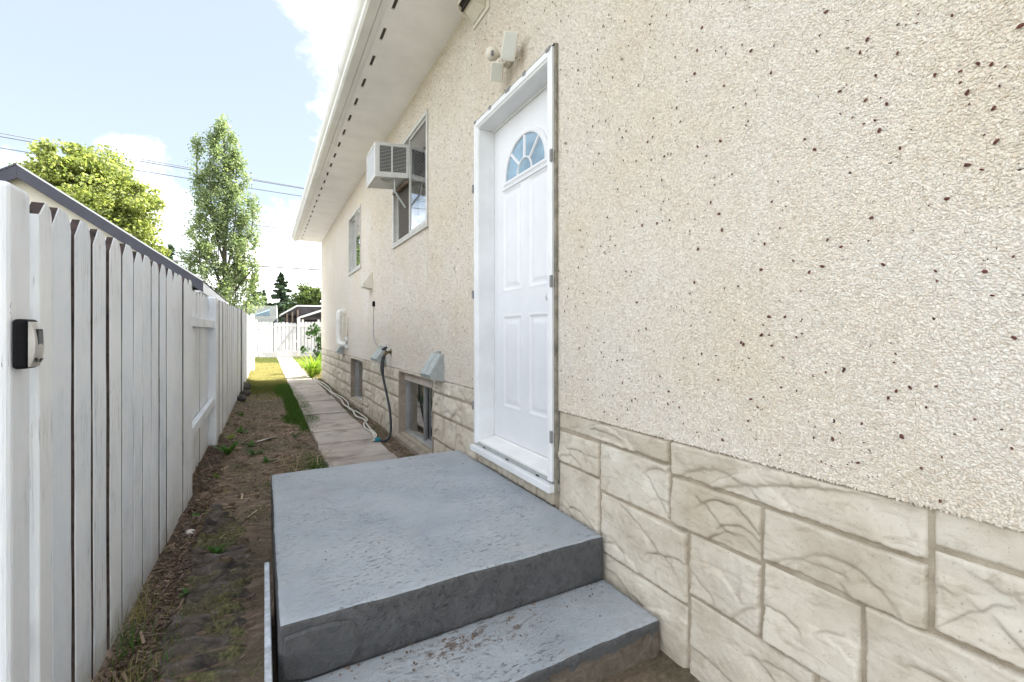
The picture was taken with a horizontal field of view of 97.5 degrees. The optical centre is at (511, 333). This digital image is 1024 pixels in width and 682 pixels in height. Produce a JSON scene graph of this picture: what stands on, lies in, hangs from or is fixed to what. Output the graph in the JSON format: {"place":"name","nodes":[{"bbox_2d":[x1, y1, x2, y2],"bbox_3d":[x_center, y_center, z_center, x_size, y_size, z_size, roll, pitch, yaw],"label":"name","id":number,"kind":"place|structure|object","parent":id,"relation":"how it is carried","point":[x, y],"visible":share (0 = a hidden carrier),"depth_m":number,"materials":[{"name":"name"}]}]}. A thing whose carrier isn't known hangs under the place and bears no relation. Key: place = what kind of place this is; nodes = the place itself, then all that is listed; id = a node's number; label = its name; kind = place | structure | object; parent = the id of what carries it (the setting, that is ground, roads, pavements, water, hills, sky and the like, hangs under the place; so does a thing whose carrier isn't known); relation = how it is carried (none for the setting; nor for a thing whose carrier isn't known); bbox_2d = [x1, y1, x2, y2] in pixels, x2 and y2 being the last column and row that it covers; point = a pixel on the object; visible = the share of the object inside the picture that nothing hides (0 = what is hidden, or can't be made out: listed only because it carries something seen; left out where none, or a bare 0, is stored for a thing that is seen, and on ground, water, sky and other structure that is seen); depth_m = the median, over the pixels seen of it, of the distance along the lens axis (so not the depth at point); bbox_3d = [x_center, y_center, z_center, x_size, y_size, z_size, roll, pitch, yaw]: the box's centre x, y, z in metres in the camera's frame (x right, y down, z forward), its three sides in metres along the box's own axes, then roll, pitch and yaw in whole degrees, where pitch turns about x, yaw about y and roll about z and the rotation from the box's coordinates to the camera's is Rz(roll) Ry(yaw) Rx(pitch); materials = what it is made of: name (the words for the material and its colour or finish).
{"place":"outdoors","nodes":[
{"label":"outdoors","id":0,"kind":"place"},
{"bbox_2d":[0,147,301,196],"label":"overhead wire","id":1,"kind":"object","parent":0,"point":[161,174],"visible":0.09,"depth_m":24.06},
{"bbox_2d":[0,133,302,187],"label":"overhead wire","id":2,"kind":"object","parent":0,"point":[144,159],"visible":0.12,"depth_m":23.68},
{"bbox_2d":[0,136,303,188],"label":"overhead wire","id":3,"kind":"object","parent":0,"point":[161,164],"visible":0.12,"depth_m":24.02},
{"bbox_2d":[0,0,355,304],"label":"sky","id":4,"kind":"structure","parent":0,"point":[137,78],"materials":[{"name":"blue"}]},
{"bbox_2d":[157,210,293,225],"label":"overhead wire","id":5,"kind":"object","parent":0,"point":[230,218],"visible":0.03,"depth_m":26.00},
{"bbox_2d":[161,215,292,229],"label":"overhead wire","id":6,"kind":"object","parent":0,"point":[228,222],"visible":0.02,"depth_m":25.43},
{"bbox_2d":[172,260,320,270],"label":"overhead wire","id":7,"kind":"object","parent":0,"point":[267,266],"visible":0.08,"depth_m":26.64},
{"bbox_2d":[173,252,320,263],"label":"overhead wire","id":8,"kind":"object","parent":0,"point":[275,260],"visible":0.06,"depth_m":26.70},
{"bbox_2d":[257,335,296,354],"bbox_3d":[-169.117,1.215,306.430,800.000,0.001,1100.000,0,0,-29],"label":"ground","id":9,"kind":"structure","parent":0,"point":[273,350],"depth_m":31.46,"materials":[{"name":"grey concrete"}]},
{"bbox_2d":[5,137,171,259],"bbox_3d":[-10.575,-1.655,10.894,3.699,5.860,3.765,0,0,-29],"label":"maple tree","id":10,"kind":"object","parent":9,"relation":"on","point":[108,189],"visible":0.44,"depth_m":10.56,"materials":[{"name":"green plant"}]},
{"bbox_2d":[0,163,228,303],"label":"garage","id":11,"kind":"structure","parent":9,"relation":"on","point":[34,187],"depth_m":5.79,"materials":[{"name":"beige paint"}]},
{"bbox_2d":[166,244,177,262],"bbox_3d":[-24.500,-2.574,32.006,2.891,7.689,2.363,0,0,-29],"label":"spruce tree","id":12,"kind":"object","parent":9,"relation":"on","point":[171,247],"visible":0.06,"depth_m":32.14,"materials":[{"name":"green plant"}]},
{"bbox_2d":[172,113,267,333],"bbox_3d":[-10.855,-3.563,16.808,3.036,9.671,1.842,0,0,-29],"label":"poplar tree","id":13,"kind":"object","parent":9,"relation":"on","point":[218,224],"visible":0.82,"depth_m":16.75,"materials":[{"name":"green plant"}]},
{"bbox_2d":[243,273,265,305],"bbox_3d":[-23.027,-2.099,40.072,3.235,6.739,3.058,0,0,-2],"label":"spruce tree","id":14,"kind":"object","parent":9,"relation":"on","point":[260,292],"visible":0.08,"depth_m":39.70,"materials":[{"name":"green plant"}]},
{"bbox_2d":[235,305,277,349],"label":"garage","id":15,"kind":"structure","parent":9,"relation":"on","point":[267,314],"depth_m":32.20,"materials":[{"name":"white wood"}]},
{"bbox_2d":[262,289,267,303],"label":"spruce tree","id":16,"kind":"object","parent":9,"relation":"on","point":[263,291],"visible":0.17,"depth_m":57.72,"materials":[{"name":"green plant"}]},
{"bbox_2d":[265,271,297,342],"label":"spruce tree","id":17,"kind":"object","parent":9,"relation":"on","point":[282,291],"visible":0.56,"depth_m":53.04,"materials":[{"name":"green plant"}]},
{"bbox_2d":[279,305,320,349],"bbox_3d":[-13.322,-0.355,32.624,6.300,3.250,6.000,0,0,-29],"label":"carport","id":18,"kind":"object","parent":9,"relation":"on","point":[307,313],"visible":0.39,"depth_m":30.87,"materials":[{"name":"white wood"}]},
{"bbox_2d":[289,282,320,307],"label":"tree","id":19,"kind":"object","parent":9,"relation":"on","point":[307,295],"visible":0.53,"depth_m":62.90,"materials":[{"name":"green plant"}]},
{"bbox_2d":[291,0,1023,681],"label":"house","id":20,"kind":"structure","parent":9,"relation":"on","point":[713,310],"depth_m":1.43,"materials":[{"name":"paint"}]},
{"bbox_2d":[336,346,343,353],"bbox_3d":[-3.179,0.280,8.300,0.125,0.210,0.195,0,0,-29],"label":"intake hood","id":21,"kind":"object","parent":20,"relation":"attached to","point":[339,349],"visible":0.6,"depth_m":8.22,"materials":[{"name":"grey metal"}]},
{"bbox_2d":[335,309,347,347],"bbox_3d":[-3.036,-0.088,8.026,0.185,0.707,0.428,0,0,-29],"label":"flue pipe","id":22,"kind":"object","parent":20,"relation":"attached to","point":[338,318],"visible":0.98,"depth_m":8.10,"materials":[{"name":"white plastic"}]},
{"bbox_2d":[348,204,360,275],"bbox_3d":[-2.544,-1.479,7.321,0.088,0.982,1.114,0,0,-29],"label":"window","id":23,"kind":"structure","parent":20,"relation":"in","point":[354,222],"depth_m":7.39,"materials":[{"name":"glass"}]},
{"bbox_2d":[348,359,362,410],"bbox_3d":[-2.450,0.853,7.243,0.190,0.835,1.110,0,0,-29],"label":"basement window","id":24,"kind":"structure","parent":20,"relation":"in","point":[356,366],"depth_m":7.60,"materials":[{"name":"metal"}]},
{"bbox_2d":[360,273,372,289],"bbox_3d":[-1.990,-0.710,6.135,0.134,0.220,0.195,0,0,-29],"label":"intake hood","id":25,"kind":"object","parent":20,"relation":"attached to","point":[367,283],"visible":1,"depth_m":6.07,"materials":[{"name":"beige plastic"}]},
{"bbox_2d":[372,301,376,344],"bbox_3d":[-1.774,-0.124,5.851,0.028,0.602,0.361,0,0,-29],"label":"cable outlet","id":26,"kind":"object","parent":20,"relation":"attached to","point":[373,303],"visible":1,"depth_m":5.98,"materials":[{"name":"black plastic"}]},
{"bbox_2d":[371,346,381,360],"bbox_3d":[-1.692,0.264,5.608,0.121,0.212,0.175,0,0,-29],"label":"intake hood","id":27,"kind":"object","parent":20,"relation":"attached to","point":[375,353],"visible":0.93,"depth_m":5.59,"materials":[{"name":"grey metal"}]},
{"bbox_2d":[374,346,385,363],"bbox_3d":[-1.608,0.264,5.457,0.121,0.212,0.160,0,0,-29],"label":"intake hood","id":28,"kind":"object","parent":20,"relation":"attached to","point":[378,356],"visible":0.62,"depth_m":5.40,"materials":[{"name":"grey metal"}]},
{"bbox_2d":[382,346,391,355],"bbox_3d":[-1.448,0.212,5.181,0.114,0.120,0.068,0,0,-29],"label":"hose tap","id":29,"kind":"object","parent":20,"relation":"attached to","point":[386,351],"visible":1,"depth_m":5.17,"materials":[{"name":"gold metal"}]},
{"bbox_2d":[380,356,391,441],"bbox_3d":[-1.401,0.712,4.991,0.137,0.908,0.411,0,0,-14],"label":"garden hose","id":30,"kind":"object","parent":29,"relation":"hanging from","point":[385,388],"visible":1,"depth_m":5.03,"materials":[{"name":"black rubber"}]},
{"bbox_2d":[367,141,408,207],"bbox_3d":[-1.239,-1.620,4.736,0.493,0.652,0.420,0,0,-29],"label":"air conditioner","id":31,"kind":"object","parent":20,"relation":"attached to","point":[387,165],"visible":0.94,"depth_m":4.55,"materials":[{"name":"metal"}]},
{"bbox_2d":[392,109,428,248],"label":"window","id":32,"kind":"structure","parent":20,"relation":"in","point":[407,222],"depth_m":4.44,"materials":[{"name":"metal"}]},
{"bbox_2d":[395,372,433,455],"bbox_3d":[-0.918,0.848,4.468,0.190,0.845,1.190,0,0,-29],"label":"basement window","id":33,"kind":"structure","parent":20,"relation":"in","point":[416,394],"depth_m":4.64,"materials":[{"name":"metal"}]},
{"bbox_2d":[420,351,443,381],"bbox_3d":[-0.671,0.274,3.753,0.128,0.252,0.250,0,0,-29],"label":"intake hood","id":34,"kind":"object","parent":20,"relation":"attached to","point":[433,368],"visible":1,"depth_m":3.67,"materials":[{"name":"grey metal"}]},
{"bbox_2d":[457,0,489,29],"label":"exhaust hood","id":35,"kind":"object","parent":20,"relation":"attached to","point":[474,12],"visible":1,"depth_m":3.03,"materials":[{"name":"beige plastic"}]},
{"bbox_2d":[486,30,518,82],"bbox_3d":[-0.043,-1.593,2.584,0.151,0.220,0.266,0,0,-29],"label":"security light","id":36,"kind":"object","parent":20,"relation":"attached to","point":[506,55],"visible":1,"depth_m":2.61,"materials":[{"name":"beige plastic"}]},
{"bbox_2d":[494,88,546,456],"bbox_3d":[0.061,-0.343,2.720,0.077,2.081,0.845,0,0,-27],"label":"door","id":37,"kind":"structure","parent":20,"relation":"in","point":[520,145],"depth_m":2.76,"materials":[{"name":"white paint"}]},
{"bbox_2d":[292,356,320,378],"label":"grass","id":38,"kind":"structure","parent":0,"point":[299,362],"depth_m":17.39,"materials":[{"name":"green plant"}]},
{"bbox_2d":[277,357,396,467],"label":"path","id":39,"kind":"structure","parent":0,"point":[343,434],"depth_m":5.47,"materials":[{"name":"concrete"}]},
{"bbox_2d":[371,437,379,441],"bbox_3d":[-1.462,1.142,4.795,0.100,0.049,0.053,0,0,-29],"label":"hose nozzle","id":40,"kind":"object","parent":39,"relation":"on","point":[376,439],"visible":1,"depth_m":4.78,"materials":[{"name":"teal plastic"}]},
{"bbox_2d":[91,354,699,681],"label":"soil","id":41,"kind":"structure","parent":0,"point":[662,666],"depth_m":2.56,"materials":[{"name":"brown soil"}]},
{"bbox_2d":[0,181,256,681],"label":"picket fence","id":42,"kind":"object","parent":41,"relation":"on","point":[117,404],"visible":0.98,"depth_m":1.47,"materials":[{"name":"white paint"}]},
{"bbox_2d":[12,319,43,368],"bbox_3d":[-1.153,0.025,1.073,0.041,0.117,0.064,0,0,-29],"label":"key lock box","id":43,"kind":"object","parent":42,"relation":"attached to","point":[27,343],"visible":1,"depth_m":1.05,"materials":[{"name":"black plastic"}]},
{"bbox_2d":[114,565,172,634],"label":"grass","id":44,"kind":"structure","parent":41,"relation":"on","point":[142,613],"depth_m":1.83,"materials":[{"name":"green plant"}]},
{"bbox_2d":[96,434,233,681],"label":"mulch","id":45,"kind":"object","parent":41,"relation":"on","point":[169,586],"visible":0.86,"depth_m":2.08,"materials":[{"name":"brown wood"}]},
{"bbox_2d":[86,669,146,681],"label":"grass","id":46,"kind":"structure","parent":45,"relation":"on","point":[125,676],"depth_m":1.46,"materials":[{"name":"green plant"}]},
{"bbox_2d":[106,609,161,670],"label":"grass","id":47,"kind":"structure","parent":45,"relation":"on","point":[129,641],"depth_m":1.65,"materials":[{"name":"green plant"}]},
{"bbox_2d":[97,634,177,681],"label":"grass","id":48,"kind":"structure","parent":45,"relation":"on","point":[129,674],"depth_m":1.50,"materials":[{"name":"plant"}]},
{"bbox_2d":[186,529,194,534],"bbox_3d":[-1.854,1.152,2.586,0.046,0.038,0.059,0,0,-29],"label":"white stone","id":49,"kind":"object","parent":45,"relation":"on","point":[189,531],"visible":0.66,"depth_m":2.58,"materials":[{"name":"white stone"}]},
{"bbox_2d":[134,632,198,681],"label":"grass","id":50,"kind":"structure","parent":41,"relation":"on","point":[158,662],"depth_m":1.56,"materials":[{"name":"plant"}]},
{"bbox_2d":[150,608,199,645],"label":"grass","id":51,"kind":"structure","parent":41,"relation":"on","point":[176,626],"depth_m":1.74,"materials":[{"name":"green plant"}]},
{"bbox_2d":[178,587,191,596],"bbox_3d":[-1.453,1.162,2.019,0.088,0.032,0.092,0,0,-29],"label":"weed","id":52,"kind":"object","parent":41,"relation":"on","point":[185,590],"visible":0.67,"depth_m":2.02,"materials":[{"name":"green plant"}]},
{"bbox_2d":[191,511,207,516],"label":"weed","id":53,"kind":"object","parent":41,"relation":"on","point":[195,514],"visible":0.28,"depth_m":2.82,"materials":[{"name":"green plant"}]},
{"bbox_2d":[155,503,251,681],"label":"landscape fabric","id":54,"kind":"object","parent":41,"relation":"on","point":[226,629],"visible":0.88,"depth_m":1.86,"materials":[{"name":"grey fabric"}]},
{"bbox_2d":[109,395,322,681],"bbox_3d":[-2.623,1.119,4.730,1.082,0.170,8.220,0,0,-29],"label":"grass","id":55,"kind":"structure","parent":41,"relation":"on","point":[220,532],"depth_m":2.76,"materials":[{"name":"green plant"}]},
{"bbox_2d":[207,544,225,553],"bbox_3d":[-1.573,1.150,2.381,0.099,0.057,0.095,0,0,25],"label":"weed","id":56,"kind":"object","parent":41,"relation":"on","point":[216,550],"visible":0.71,"depth_m":2.38,"materials":[{"name":"green plant"}]},
{"bbox_2d":[211,440,238,454],"bbox_3d":[-2.655,1.072,4.191,0.246,0.137,0.212,0,0,42],"label":"weed","id":57,"kind":"object","parent":41,"relation":"on","point":[225,449],"visible":0.96,"depth_m":4.19,"materials":[{"name":"green plant"}]},
{"bbox_2d":[150,410,323,662],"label":"dirt clods","id":58,"kind":"object","parent":41,"relation":"on","point":[228,559],"visible":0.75,"depth_m":3.24,"materials":[{"name":"soil"}]},
{"bbox_2d":[237,394,245,401],"bbox_3d":[-4.494,1.083,7.455,0.146,0.136,0.239,0,0,-29],"label":"rock","id":59,"kind":"object","parent":41,"relation":"on","point":[242,397],"visible":0.73,"depth_m":7.38,"materials":[{"name":"grey stone"}]},
{"bbox_2d":[235,425,249,432],"bbox_3d":[-3.101,1.112,5.158,0.173,0.081,0.155,0,0,-29],"label":"weed","id":60,"kind":"object","parent":41,"relation":"on","point":[240,430],"visible":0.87,"depth_m":5.17,"materials":[{"name":"green plant"}]},
{"bbox_2d":[181,395,309,552],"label":"dry leaves","id":61,"kind":"object","parent":41,"relation":"on","point":[246,474],"visible":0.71,"depth_m":3.62,"materials":[{"name":"brown plant"}]},
{"bbox_2d":[240,390,250,395],"bbox_3d":[-4.857,1.091,8.173,0.239,0.110,0.183,0,0,39],"label":"rock","id":62,"kind":"object","parent":41,"relation":"on","point":[246,392],"visible":0.7,"depth_m":8.10,"materials":[{"name":"grey stone"}]},
{"bbox_2d":[243,382,250,389],"bbox_3d":[-5.269,1.063,8.860,0.205,0.220,0.354,0,0,-29],"label":"rock","id":63,"kind":"object","parent":41,"relation":"on","point":[246,386],"visible":0.44,"depth_m":8.77,"materials":[{"name":"grey stone"}]},
{"bbox_2d":[167,394,329,547],"bbox_3d":[-2.936,1.127,5.475,1.134,0.142,6.637,0,0,-29],"label":"straw","id":64,"kind":"object","parent":41,"relation":"on","point":[258,463],"visible":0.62,"depth_m":4.13,"materials":[{"name":"brown plant"}]},
{"bbox_2d":[247,449,264,455],"bbox_3d":[-2.490,1.160,4.320,0.220,0.062,0.231,0,0,-29],"label":"weed","id":65,"kind":"object","parent":41,"relation":"on","point":[252,452],"visible":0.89,"depth_m":4.36,"materials":[{"name":"green plant"}]},
{"bbox_2d":[239,357,294,402],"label":"grass","id":66,"kind":"structure","parent":41,"relation":"on","point":[263,383],"depth_m":11.48,"materials":[{"name":"green plant"}]},
{"bbox_2d":[264,562,272,681],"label":"edging strip","id":67,"kind":"object","parent":41,"relation":"on","point":[268,676],"visible":1,"depth_m":1.44,"materials":[{"name":"metal"}]},
{"bbox_2d":[272,383,319,432],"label":"grass","id":68,"kind":"structure","parent":41,"relation":"on","point":[295,413],"depth_m":6.77,"materials":[{"name":"green plant"}]},
{"bbox_2d":[246,448,354,477],"bbox_3d":[-1.848,1.122,3.955,0.793,0.150,0.762,0,0,43],"label":"straw","id":69,"kind":"object","parent":41,"relation":"on","point":[287,465],"visible":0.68,"depth_m":3.96,"materials":[{"name":"brown plant"}]},
{"bbox_2d":[290,353,321,378],"bbox_3d":[-5.241,0.834,11.906,1.413,0.742,1.358,0,0,-29],"label":"daylily","id":70,"kind":"object","parent":41,"relation":"on","point":[311,369],"visible":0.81,"depth_m":11.78,"materials":[{"name":"green plant"}]},
{"bbox_2d":[299,354,320,374],"bbox_3d":[-5.413,0.874,12.406,1.193,0.617,1.071,0,0,23],"label":"daylily","id":71,"kind":"object","parent":41,"relation":"on","point":[318,373],"visible":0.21,"depth_m":12.40,"materials":[{"name":"green plant"}]},
{"bbox_2d":[284,450,340,471],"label":"grass","id":72,"kind":"structure","parent":41,"relation":"on","point":[314,465],"depth_m":3.93,"materials":[{"name":"green plant"}]},
{"bbox_2d":[313,378,376,439],"bbox_3d":[-3.297,1.155,8.241,0.172,0.045,7.785,0,0,-29],"label":"garden hose","id":73,"kind":"object","parent":41,"relation":"on","point":[367,425],"visible":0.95,"depth_m":6.56,"materials":[{"name":"white rubber"}]},
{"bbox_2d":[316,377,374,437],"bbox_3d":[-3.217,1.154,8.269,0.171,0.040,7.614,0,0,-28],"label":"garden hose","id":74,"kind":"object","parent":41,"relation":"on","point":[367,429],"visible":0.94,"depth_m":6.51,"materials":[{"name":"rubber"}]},
{"bbox_2d":[318,379,414,456],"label":"mulch","id":75,"kind":"object","parent":41,"relation":"on","point":[371,422],"visible":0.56,"depth_m":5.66,"materials":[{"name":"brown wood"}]},
{"bbox_2d":[271,450,659,681],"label":"concrete steps","id":76,"kind":"structure","parent":41,"relation":"on","point":[429,565],"depth_m":1.67,"materials":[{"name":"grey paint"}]},
{"bbox_2d":[325,457,602,681],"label":"grit","id":77,"kind":"object","parent":76,"relation":"on","point":[346,667],"visible":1,"depth_m":1.52,"materials":[{"name":"soil"}]},
{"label":"soil","id":78,"kind":"structure","parent":0,"visible":0},
{"bbox_2d":[258,318,320,357],"bbox_3d":[-9.124,0.235,20.618,4.452,1.870,0.120,0,0,-29],"label":"back fence","id":79,"kind":"object","parent":78,"relation":"on","point":[307,343],"visible":0.34,"depth_m":20.25,"materials":[{"name":"white paint"}]},
{"bbox_2d":[274,322,297,356],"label":"gate","id":80,"kind":"structure","parent":79,"relation":"attached to","point":[289,334],"depth_m":20.10,"materials":[{"name":"white paint"}]},
{"bbox_2d":[300,323,321,366],"bbox_3d":[-5.692,0.435,13.073,0.885,1.472,0.850,0,0,-29],"label":"shrub","id":81,"kind":"object","parent":78,"relation":"on","point":[315,331],"visible":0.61,"depth_m":13.00,"materials":[{"name":"green plant"}]}
]}

